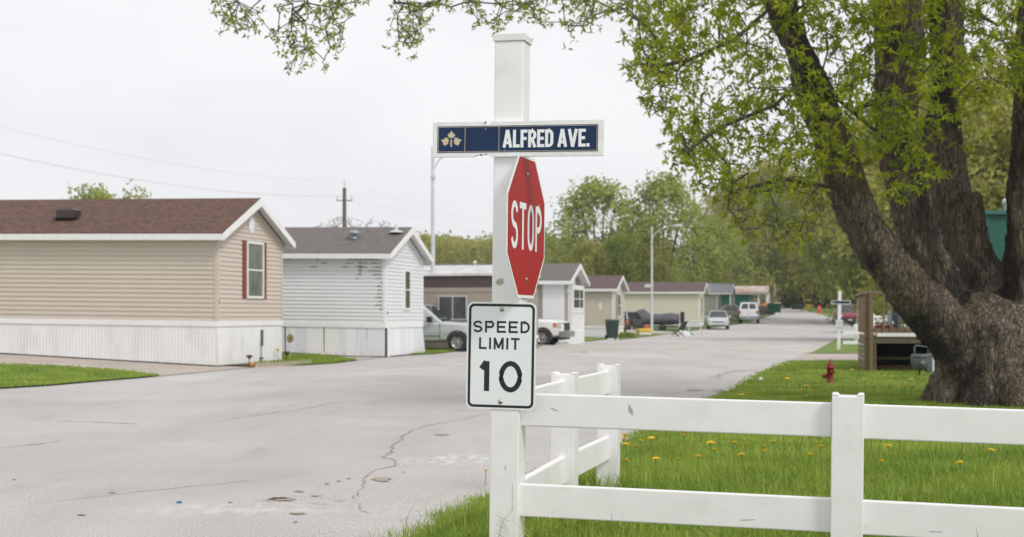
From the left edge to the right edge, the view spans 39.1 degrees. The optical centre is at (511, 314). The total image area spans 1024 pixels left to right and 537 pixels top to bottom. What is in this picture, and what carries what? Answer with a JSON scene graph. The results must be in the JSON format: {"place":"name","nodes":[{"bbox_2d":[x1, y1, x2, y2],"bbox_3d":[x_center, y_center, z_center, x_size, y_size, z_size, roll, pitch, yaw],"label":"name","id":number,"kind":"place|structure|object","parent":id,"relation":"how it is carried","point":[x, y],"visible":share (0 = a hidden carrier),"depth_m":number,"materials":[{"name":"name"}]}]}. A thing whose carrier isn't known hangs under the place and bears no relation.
{"place":"outdoors","nodes":[
{"label":"outdoors","id":0,"kind":"place"},
{"bbox_2d":[0,364,152,386],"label":"lawn","id":1,"kind":"structure","parent":0,"point":[2,380],"depth_m":32.71,"materials":[{"name":"plant"}]},
{"bbox_2d":[0,347,455,387],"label":"grass","id":2,"kind":"structure","parent":1,"relation":"on","point":[313,358],"depth_m":33.83,"materials":[{"name":"plant"}]},
{"bbox_2d":[0,354,248,375],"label":"driveway","id":3,"kind":"structure","parent":0,"point":[160,369],"depth_m":38.04,"materials":[{"name":"concrete"}]},
{"bbox_2d":[343,356,377,360],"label":"driveway","id":4,"kind":"structure","parent":0,"point":[360,358],"depth_m":47.70,"materials":[{"name":"concrete"}]},
{"bbox_2d":[0,308,852,536],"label":"road","id":5,"kind":"structure","parent":0,"point":[352,430],"depth_m":16.94,"materials":[{"name":"asphalt"}]},
{"bbox_2d":[14,351,724,521],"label":"dried mud","id":6,"kind":"structure","parent":5,"relation":"on","point":[374,478],"depth_m":11.72,"materials":[{"name":"soil"}]},
{"bbox_2d":[0,368,759,513],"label":"road crack","id":7,"kind":"object","parent":5,"relation":"on","point":[305,474],"visible":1,"depth_m":15.73,"materials":[{"name":"asphalt"}]},
{"bbox_2d":[538,318,574,344],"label":"pickup truck","id":8,"kind":"object","parent":5,"relation":"on","point":[552,332],"visible":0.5,"depth_m":65.74,"materials":[{"name":"white paint"}]},
{"bbox_2d":[605,319,618,338],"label":"trash cart","id":9,"kind":"object","parent":5,"relation":"on","point":[612,326],"visible":1,"depth_m":82.30,"materials":[{"name":"plastic"}]},
{"bbox_2d":[538,345,816,350],"bbox_3d":[6.250,1.421,61.700,14.845,0.053,1.000,0,0,35],"label":"speed hump","id":10,"kind":"object","parent":5,"relation":"on","point":[677,347],"visible":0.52,"depth_m":60.72,"materials":[{"name":"paint"}]},
{"bbox_2d":[671,320,687,336],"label":"lawn chair","id":11,"kind":"object","parent":5,"relation":"on","point":[683,325],"visible":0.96,"depth_m":93.02,"materials":[{"name":"black plastic"}]},
{"bbox_2d":[677,330,690,335],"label":"plastic bag","id":12,"kind":"object","parent":5,"relation":"on","point":[685,333],"visible":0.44,"depth_m":96.02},
{"bbox_2d":[705,311,730,329],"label":"parked car","id":13,"kind":"object","parent":5,"relation":"on","point":[717,318],"visible":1,"depth_m":123.51,"materials":[{"name":"silver paint"}]},
{"bbox_2d":[739,302,759,322],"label":"van","id":14,"kind":"object","parent":5,"relation":"on","point":[748,310],"visible":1,"depth_m":142.61,"materials":[{"name":"white paint"}]},
{"bbox_2d":[759,305,774,314],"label":"junk pile","id":15,"kind":"object","parent":5,"relation":"on","point":[763,309],"visible":0.61,"depth_m":162.19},
{"bbox_2d":[767,303,775,313],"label":"trash cart","id":16,"kind":"object","parent":5,"relation":"on","point":[771,307],"visible":1,"depth_m":159.72,"materials":[{"name":"plastic"}]},
{"bbox_2d":[774,302,780,312],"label":"trash cart","id":17,"kind":"object","parent":5,"relation":"on","point":[778,308],"visible":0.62,"depth_m":164.66,"materials":[{"name":"plastic"}]},
{"bbox_2d":[791,304,804,308],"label":"dumpster","id":18,"kind":"object","parent":5,"relation":"on","point":[797,306],"visible":0.88,"depth_m":204.44,"materials":[{"name":"metal"}]},
{"bbox_2d":[0,0,1016,263],"label":"sky","id":19,"kind":"structure","parent":0,"point":[157,80],"materials":[{"name":"white"}]},
{"bbox_2d":[217,310,854,370],"bbox_3d":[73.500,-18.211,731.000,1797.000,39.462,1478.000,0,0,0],"label":"ground","id":20,"kind":"structure","parent":0,"point":[731,322],"depth_m":135.08,"materials":[{"name":"green plant"}]},
{"bbox_2d":[62,183,117,198],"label":"tree","id":21,"kind":"object","parent":20,"relation":"on","point":[97,193],"visible":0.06,"depth_m":89.65,"materials":[{"name":"green plant"}]},
{"bbox_2d":[117,179,151,198],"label":"tree","id":22,"kind":"object","parent":20,"relation":"on","point":[131,196],"visible":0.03,"depth_m":94.96,"materials":[{"name":"green plant"}]},
{"bbox_2d":[0,198,295,365],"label":"mobile home","id":23,"kind":"object","parent":20,"relation":"on","point":[191,281],"visible":0.96,"depth_m":40.07,"materials":[{"name":"beige"}]},
{"bbox_2d":[247,241,263,298],"bbox_3d":[-7.401,-1.270,41.475,0.068,1.620,1.180,0,0,13],"label":"window","id":24,"kind":"structure","parent":23,"relation":"in","point":[255,250],"depth_m":41.49,"materials":[{"name":"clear glass"}]},
{"bbox_2d":[254,360,310,367],"bbox_3d":[-6.355,1.424,40.223,0.215,0.228,2.503,0,0,28],"label":"garden edging","id":25,"kind":"object","parent":20,"relation":"on","point":[269,364],"visible":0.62,"depth_m":39.87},
{"bbox_2d":[336,181,351,226],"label":"utility pole","id":26,"kind":"object","parent":20,"relation":"on","point":[344,200],"visible":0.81,"depth_m":109.88,"materials":[{"name":"grey wood"}]},
{"bbox_2d":[1,154,482,234],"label":"power line","id":27,"kind":"object","parent":26,"relation":"attached to","point":[202,188],"visible":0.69,"depth_m":82.80,"materials":[{"name":"grey metal"}]},
{"bbox_2d":[3,127,559,233],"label":"power line","id":28,"kind":"object","parent":26,"relation":"attached to","point":[231,172],"visible":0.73,"depth_m":89.98,"materials":[{"name":"grey metal"}]},
{"bbox_2d":[0,153,590,242],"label":"power line","id":29,"kind":"object","parent":26,"relation":"attached to","point":[184,186],"visible":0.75,"depth_m":81.35,"materials":[{"name":"grey metal"}]},
{"bbox_2d":[328,214,361,226],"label":"tree","id":30,"kind":"object","parent":20,"relation":"on","point":[341,222],"visible":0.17,"depth_m":119.57,"materials":[{"name":"grey plant"}]},
{"bbox_2d":[282,224,433,356],"bbox_3d":[-11.551,-0.750,52.233,16.660,4.998,4.960,0,0,13],"label":"mobile home","id":31,"kind":"object","parent":20,"relation":"on","point":[353,291],"visible":0.41,"depth_m":48.88,"materials":[{"name":"grey"}]},
{"bbox_2d":[403,269,410,309],"bbox_3d":[-3.683,-0.860,50.588,0.068,1.420,0.720,0,0,13],"label":"window","id":32,"kind":"structure","parent":31,"relation":"in","point":[407,273],"depth_m":50.60,"materials":[{"name":"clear glass"}]},
{"bbox_2d":[430,147,441,272],"bbox_3d":[-2.101,-2.722,59.178,2.550,8.654,0.331,0,0,6],"label":"street lamp","id":33,"kind":"object","parent":20,"relation":"on","point":[432,176],"visible":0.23,"depth_m":59.24,"materials":[{"name":"metal"}]},
{"bbox_2d":[423,261,540,348],"bbox_3d":[-6.623,-0.265,61.726,15.240,3.930,3.940,0,0,13],"label":"mobile home","id":34,"kind":"object","parent":20,"relation":"on","point":[451,292],"visible":0.05,"depth_m":58.84,"materials":[{"name":"metal"}]},
{"bbox_2d":[438,296,466,319],"bbox_3d":[-2.418,-0.260,58.794,1.220,0.980,0.068,0,0,13],"label":"window","id":35,"kind":"structure","parent":34,"relation":"in","point":[453,307],"depth_m":58.77,"materials":[{"name":"glass"}]},
{"bbox_2d":[423,263,589,344],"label":"mobile home","id":36,"kind":"object","parent":20,"relation":"on","point":[561,291],"visible":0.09,"depth_m":69.81,"materials":[{"name":"beige"}]},
{"bbox_2d":[573,288,583,309],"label":"window","id":37,"kind":"structure","parent":36,"relation":"in","point":[578,294],"depth_m":71.35,"materials":[{"name":"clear glass"}]},
{"bbox_2d":[546,213,595,259],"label":"tree","id":38,"kind":"object","parent":20,"relation":"on","point":[569,234],"visible":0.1,"depth_m":184.99,"materials":[{"name":"green plant"}]},
{"bbox_2d":[560,235,617,274],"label":"tree","id":39,"kind":"object","parent":20,"relation":"on","point":[580,250],"visible":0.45,"depth_m":163.95,"materials":[{"name":"green plant"}]},
{"bbox_2d":[543,173,662,276],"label":"tree","id":40,"kind":"object","parent":20,"relation":"on","point":[596,190],"visible":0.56,"depth_m":173.87,"materials":[{"name":"green plant"}]},
{"bbox_2d":[584,275,628,336],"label":"mobile home","id":41,"kind":"object","parent":20,"relation":"on","point":[603,297],"visible":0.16,"depth_m":92.83,"materials":[{"name":"beige"}]},
{"bbox_2d":[617,293,620,317],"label":"window","id":42,"kind":"structure","parent":41,"relation":"in","point":[618,294],"depth_m":94.59,"materials":[{"name":"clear glass"}]},
{"bbox_2d":[588,232,650,281],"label":"tree","id":43,"kind":"object","parent":20,"relation":"on","point":[616,248],"visible":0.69,"depth_m":163.75,"materials":[{"name":"green plant"}]},
{"bbox_2d":[607,203,670,279],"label":"tree","id":44,"kind":"object","parent":20,"relation":"on","point":[634,229],"visible":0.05,"depth_m":189.52,"materials":[{"name":"green plant"}]},
{"bbox_2d":[625,226,684,281],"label":"tree","id":45,"kind":"object","parent":20,"relation":"on","point":[665,265],"visible":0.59,"depth_m":167.01,"materials":[{"name":"green plant"}]},
{"bbox_2d":[635,308,683,329],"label":"covered boat","id":46,"kind":"object","parent":20,"relation":"on","point":[663,320],"visible":0.66,"depth_m":121.55,"materials":[{"name":"fabric"}]},
{"bbox_2d":[599,169,729,283],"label":"tree","id":47,"kind":"object","parent":20,"relation":"on","point":[658,189],"visible":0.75,"depth_m":170.13,"materials":[{"name":"green plant"}]},
{"bbox_2d":[624,282,709,326],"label":"mobile home","id":48,"kind":"object","parent":20,"relation":"on","point":[687,298],"visible":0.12,"depth_m":134.87,"materials":[{"name":"beige"}]},
{"bbox_2d":[669,235,724,283],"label":"tree","id":49,"kind":"object","parent":20,"relation":"on","point":[712,273],"visible":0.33,"depth_m":198.88,"materials":[{"name":"green plant"}]},
{"bbox_2d":[676,210,731,283],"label":"tree","id":50,"kind":"object","parent":20,"relation":"on","point":[709,246],"visible":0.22,"depth_m":214.27,"materials":[{"name":"green plant"}]},
{"bbox_2d":[673,214,758,285],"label":"tree","id":51,"kind":"object","parent":20,"relation":"on","point":[732,240],"visible":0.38,"depth_m":213.52,"materials":[{"name":"green plant"}]},
{"bbox_2d":[704,283,735,320],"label":"mobile home","id":52,"kind":"object","parent":20,"relation":"on","point":[712,300],"visible":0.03,"depth_m":157.26,"materials":[{"name":"beige"}]},
{"bbox_2d":[706,305,739,318],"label":"parked car","id":53,"kind":"object","parent":20,"relation":"on","point":[732,310],"visible":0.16,"depth_m":155.69,"materials":[{"name":"beige paint"}]},
{"bbox_2d":[696,160,751,277],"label":"tree","id":54,"kind":"object","parent":20,"relation":"on","point":[710,202],"visible":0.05,"depth_m":267.51,"materials":[{"name":"green plant"}]},
{"bbox_2d":[696,163,784,286],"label":"tree","id":55,"kind":"object","parent":20,"relation":"on","point":[717,207],"visible":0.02,"depth_m":253.00,"materials":[{"name":"green plant"}]},
{"bbox_2d":[721,286,769,314],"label":"mobile home","id":56,"kind":"object","parent":20,"relation":"on","point":[745,293],"visible":0.04,"depth_m":187.38,"materials":[{"name":"green"}]},
{"bbox_2d":[709,181,787,298],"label":"tree","id":57,"kind":"object","parent":20,"relation":"on","point":[755,251],"visible":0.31,"depth_m":226.96,"materials":[{"name":"green plant"}]},
{"bbox_2d":[733,187,807,296],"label":"tree","id":58,"kind":"object","parent":20,"relation":"on","point":[769,202],"visible":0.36,"depth_m":231.88,"materials":[{"name":"green plant"}]},
{"bbox_2d":[727,153,815,295],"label":"tree","id":59,"kind":"object","parent":20,"relation":"on","point":[765,175],"visible":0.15,"depth_m":241.12,"materials":[{"name":"green plant"}]},
{"bbox_2d":[763,147,804,270],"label":"tree","id":60,"kind":"object","parent":20,"relation":"on","point":[788,171],"depth_m":276.10,"materials":[{"name":"green plant"}]},
{"bbox_2d":[749,175,834,307],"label":"tree","id":61,"kind":"object","parent":20,"relation":"on","point":[800,291],"visible":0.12,"depth_m":237.46,"materials":[{"name":"green plant"}]},
{"bbox_2d":[753,284,854,308],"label":"undergrowth","id":62,"kind":"object","parent":20,"relation":"on","point":[788,303],"visible":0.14,"depth_m":238.25,"materials":[{"name":"green plant"}]},
{"bbox_2d":[769,120,879,318],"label":"tree","id":63,"kind":"object","parent":20,"relation":"on","point":[793,254],"visible":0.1,"depth_m":149.60,"materials":[{"name":"green plant"}]},
{"bbox_2d":[806,214,853,306],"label":"tree","id":64,"kind":"object","parent":20,"relation":"on","point":[824,289],"visible":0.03,"depth_m":236.63,"materials":[{"name":"green plant"}]},
{"bbox_2d":[810,220,858,299],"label":"tree","id":65,"kind":"object","parent":20,"relation":"on","point":[827,277],"visible":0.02,"depth_m":196.95,"materials":[{"name":"green plant"}]},
{"bbox_2d":[802,95,873,305],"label":"tree","id":66,"kind":"object","parent":20,"relation":"on","point":[809,208],"depth_m":150.36,"materials":[{"name":"green plant"}]},
{"bbox_2d":[792,99,889,323],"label":"tree","id":67,"kind":"object","parent":20,"relation":"on","point":[820,258],"visible":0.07,"depth_m":142.47,"materials":[{"name":"green plant"}]},
{"bbox_2d":[824,119,896,318],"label":"tree","id":68,"kind":"object","parent":20,"relation":"on","point":[839,264],"visible":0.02,"depth_m":137.76,"materials":[{"name":"green plant"}]},
{"bbox_2d":[856,43,991,323],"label":"tree","id":69,"kind":"object","parent":20,"relation":"on","point":[978,75],"visible":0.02,"depth_m":139.35,"materials":[{"name":"green plant"}]},
{"bbox_2d":[965,15,1014,105],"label":"tree","id":70,"kind":"object","parent":20,"relation":"on","point":[1000,57],"visible":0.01,"depth_m":134.29,"materials":[{"name":"green plant"}]},
{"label":"lawn","id":71,"kind":"structure","parent":20,"relation":"on","visible":0},
{"bbox_2d":[287,334,292,341],"bbox_3d":[-6.873,1.015,44.615,0.204,0.812,0.032,0,0,5],"label":"garden spinner","id":72,"kind":"object","parent":71,"relation":"on","point":[289,337],"visible":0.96,"depth_m":44.60,"materials":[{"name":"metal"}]},
{"bbox_2d":[584,337,604,340],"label":"lawn","id":73,"kind":"structure","parent":0,"point":[592,338],"depth_m":83.99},
{"bbox_2d":[620,333,676,338],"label":"lawn","id":74,"kind":"structure","parent":0,"point":[652,334],"depth_m":100.60,"materials":[{"name":"plant"}]},
{"bbox_2d":[618,331,639,337],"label":"leafy plant","id":75,"kind":"object","parent":74,"relation":"on","point":[623,334],"visible":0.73,"depth_m":86.75,"materials":[{"name":"green plant"}]},
{"bbox_2d":[635,325,651,334],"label":"toy truck","id":76,"kind":"object","parent":74,"relation":"on","point":[646,330],"visible":0.94,"depth_m":96.33,"materials":[{"name":"plastic"}]},
{"bbox_2d":[651,225,682,330],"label":"street lamp","id":77,"kind":"object","parent":74,"relation":"on","point":[652,235],"visible":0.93,"depth_m":113.93,"materials":[{"name":"metal"}]},
{"bbox_2d":[626,329,677,332],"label":"driveway","id":78,"kind":"structure","parent":0,"point":[632,331],"depth_m":111.54,"materials":[{"name":"concrete"}]},
{"bbox_2d":[624,312,647,329],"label":"parked car","id":79,"kind":"object","parent":78,"relation":"on","point":[633,320],"visible":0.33,"depth_m":117.37,"materials":[{"name":"paint"}]},
{"bbox_2d":[326,361,1023,536],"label":"lawn","id":80,"kind":"structure","parent":0,"point":[816,460],"depth_m":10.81,"materials":[{"name":"plant"}]},
{"bbox_2d":[432,33,603,536],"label":"sign post","id":81,"kind":"object","parent":80,"relation":"on","point":[511,139],"visible":1,"depth_m":6.13,"materials":[{"name":"white plastic"}]},
{"bbox_2d":[208,0,1023,407],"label":"maple tree","id":82,"kind":"object","parent":80,"relation":"on","point":[952,286],"visible":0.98,"depth_m":21.81,"materials":[{"name":"green plant"}]},
{"bbox_2d":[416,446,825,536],"bbox_3d":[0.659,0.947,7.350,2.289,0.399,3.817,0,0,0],"label":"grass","id":83,"kind":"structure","parent":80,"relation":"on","point":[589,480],"depth_m":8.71,"materials":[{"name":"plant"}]},
{"bbox_2d":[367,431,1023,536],"bbox_3d":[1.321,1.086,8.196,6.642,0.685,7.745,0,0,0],"label":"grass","id":84,"kind":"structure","parent":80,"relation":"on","point":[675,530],"depth_m":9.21,"materials":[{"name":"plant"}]},
{"bbox_2d":[520,364,1023,536],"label":"rail fence","id":85,"kind":"object","parent":80,"relation":"on","point":[566,407],"visible":0.94,"depth_m":5.93,"materials":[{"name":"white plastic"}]},
{"bbox_2d":[525,388,1023,474],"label":"grass","id":86,"kind":"structure","parent":80,"relation":"on","point":[890,397],"depth_m":22.07,"materials":[{"name":"plant"}]},
{"bbox_2d":[821,359,835,382],"bbox_3d":[6.516,1.202,29.658,0.238,0.561,0.225,0,0,41],"label":"fire hydrant","id":87,"kind":"object","parent":80,"relation":"on","point":[830,370],"visible":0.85,"depth_m":29.61,"materials":[{"name":"metal"}]},
{"bbox_2d":[857,291,929,371],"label":"wooden deck","id":88,"kind":"structure","parent":80,"relation":"on","point":[879,353],"depth_m":36.90,"materials":[{"name":"brown wood"}]},
{"bbox_2d":[874,318,882,334],"bbox_3d":[9.293,0.319,36.400,0.261,0.431,0.261,0,0,-15],"label":"flower pot","id":89,"kind":"object","parent":88,"relation":"on","point":[879,321],"visible":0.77,"depth_m":36.32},
{"bbox_2d":[887,311,890,324],"bbox_3d":[9.533,0.225,36.350,0.100,0.620,0.080,0,0,0],"label":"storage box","id":90,"kind":"object","parent":88,"relation":"on","point":[889,317],"visible":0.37,"depth_m":36.31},
{"bbox_2d":[885,319,893,327],"bbox_3d":[9.511,0.320,36.399,0.263,0.428,0.261,0,0,45],"label":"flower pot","id":91,"kind":"object","parent":88,"relation":"on","point":[887,326],"visible":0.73,"depth_m":36.32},
{"bbox_2d":[877,333,915,336],"bbox_3d":[10.198,0.509,35.530,2.320,0.090,0.045,0,0,10],"label":"white board","id":92,"kind":"object","parent":88,"relation":"on","point":[896,335],"visible":0.45,"depth_m":35.63,"materials":[{"name":"wood"}]},
{"bbox_2d":[892,314,900,327],"bbox_3d":[9.717,0.260,36.400,0.220,0.550,0.080,0,0,0],"label":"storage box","id":93,"kind":"object","parent":88,"relation":"on","point":[895,319],"visible":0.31,"depth_m":36.36,"materials":[{"name":"plastic"}]},
{"bbox_2d":[910,345,932,374],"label":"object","id":94,"kind":"object","parent":80,"relation":"on","point":[920,362],"visible":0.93,"depth_m":33.04,"materials":[{"name":"grey metal"}]},
{"bbox_2d":[937,198,1006,260],"bbox_3d":[16.850,-0.705,40.000,9.240,4.810,5.240,0,0,0],"label":"mobile home","id":95,"kind":"object","parent":80,"relation":"on","point":[996,220],"visible":0.08,"depth_m":37.49,"materials":[{"name":"teal"}]},
{"bbox_2d":[715,359,932,392],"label":"grass","id":96,"kind":"structure","parent":0,"point":[805,367],"depth_m":31.41,"materials":[{"name":"plant"}]},
{"bbox_2d":[796,330,853,338],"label":"side road","id":97,"kind":"structure","parent":0,"point":[819,334],"depth_m":102.20,"materials":[{"name":"concrete"}]},
{"bbox_2d":[833,304,856,324],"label":"parked car","id":98,"kind":"object","parent":97,"relation":"on","point":[848,314],"visible":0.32,"depth_m":110.66,"materials":[{"name":"red paint"}]},
{"bbox_2d":[873,314,905,325],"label":"rail fence","id":99,"kind":"object","parent":97,"relation":"on","point":[874,317],"visible":0.09,"depth_m":97.94,"materials":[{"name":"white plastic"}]},
{"bbox_2d":[788,353,862,360],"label":"side path","id":100,"kind":"structure","parent":0,"point":[828,356],"depth_m":48.27,"materials":[{"name":"concrete"}]},
{"bbox_2d":[808,339,863,352],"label":"lawn","id":101,"kind":"structure","parent":0,"point":[830,347],"depth_m":58.88,"materials":[{"name":"plant"}]},
{"bbox_2d":[831,291,850,349],"bbox_3d":[12.998,0.419,56.975,0.746,2.704,0.155,1,0,14],"label":"sign post","id":102,"kind":"object","parent":101,"relation":"on","point":[839,323],"visible":0.98,"depth_m":56.93,"materials":[{"name":"white plastic"}]},
{"bbox_2d":[853,324,858,340],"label":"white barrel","id":103,"kind":"object","parent":101,"relation":"on","point":[855,328],"visible":0.23,"depth_m":65.84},
{"bbox_2d":[843,331,875,343],"bbox_3d":[16.384,1.170,56.697,6.596,1.200,0.137,0,0,5],"label":"rail fence","id":104,"kind":"object","parent":101,"relation":"on","point":[851,333],"visible":0.09,"depth_m":56.95,"materials":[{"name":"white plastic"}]},
{"bbox_2d":[800,72,1012,323],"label":"tree","id":105,"kind":"object","parent":101,"relation":"on","point":[871,179],"visible":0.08,"depth_m":74.95,"materials":[{"name":"green plant"}]},
{"bbox_2d":[832,79,1012,327],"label":"tree","id":106,"kind":"object","parent":101,"relation":"on","point":[877,304],"visible":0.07,"depth_m":77.75,"materials":[{"name":"green plant"}]},
{"bbox_2d":[894,78,1013,233],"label":"tree","id":107,"kind":"object","parent":101,"relation":"on","point":[989,172],"visible":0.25,"depth_m":73.12,"materials":[{"name":"green plant"}]},
{"bbox_2d":[969,82,1012,209],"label":"tree","id":108,"kind":"object","parent":101,"relation":"on","point":[1006,154],"visible":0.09,"depth_m":76.53,"materials":[{"name":"green plant"}]},
{"bbox_2d":[808,308,905,324],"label":"verge","id":109,"kind":"structure","parent":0,"point":[826,312],"depth_m":204.27,"materials":[{"name":"plant"}]},
{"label":"hill","id":110,"kind":"structure","parent":0,"visible":0},
{"bbox_2d":[414,228,673,281],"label":"wood","id":111,"kind":"object","parent":110,"relation":"on","point":[449,249],"visible":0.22,"depth_m":294.58,"materials":[{"name":"green plant"}]},
{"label":"driveway","id":112,"kind":"structure","parent":0,"visible":0},
{"bbox_2d":[423,304,466,351],"bbox_3d":[-3.571,0.540,57.190,5.600,1.860,2.440,0,0,12],"label":"pickup truck","id":113,"kind":"object","parent":112,"relation":"on","point":[438,326],"visible":0.31,"depth_m":56.04,"materials":[{"name":"silver paint"}]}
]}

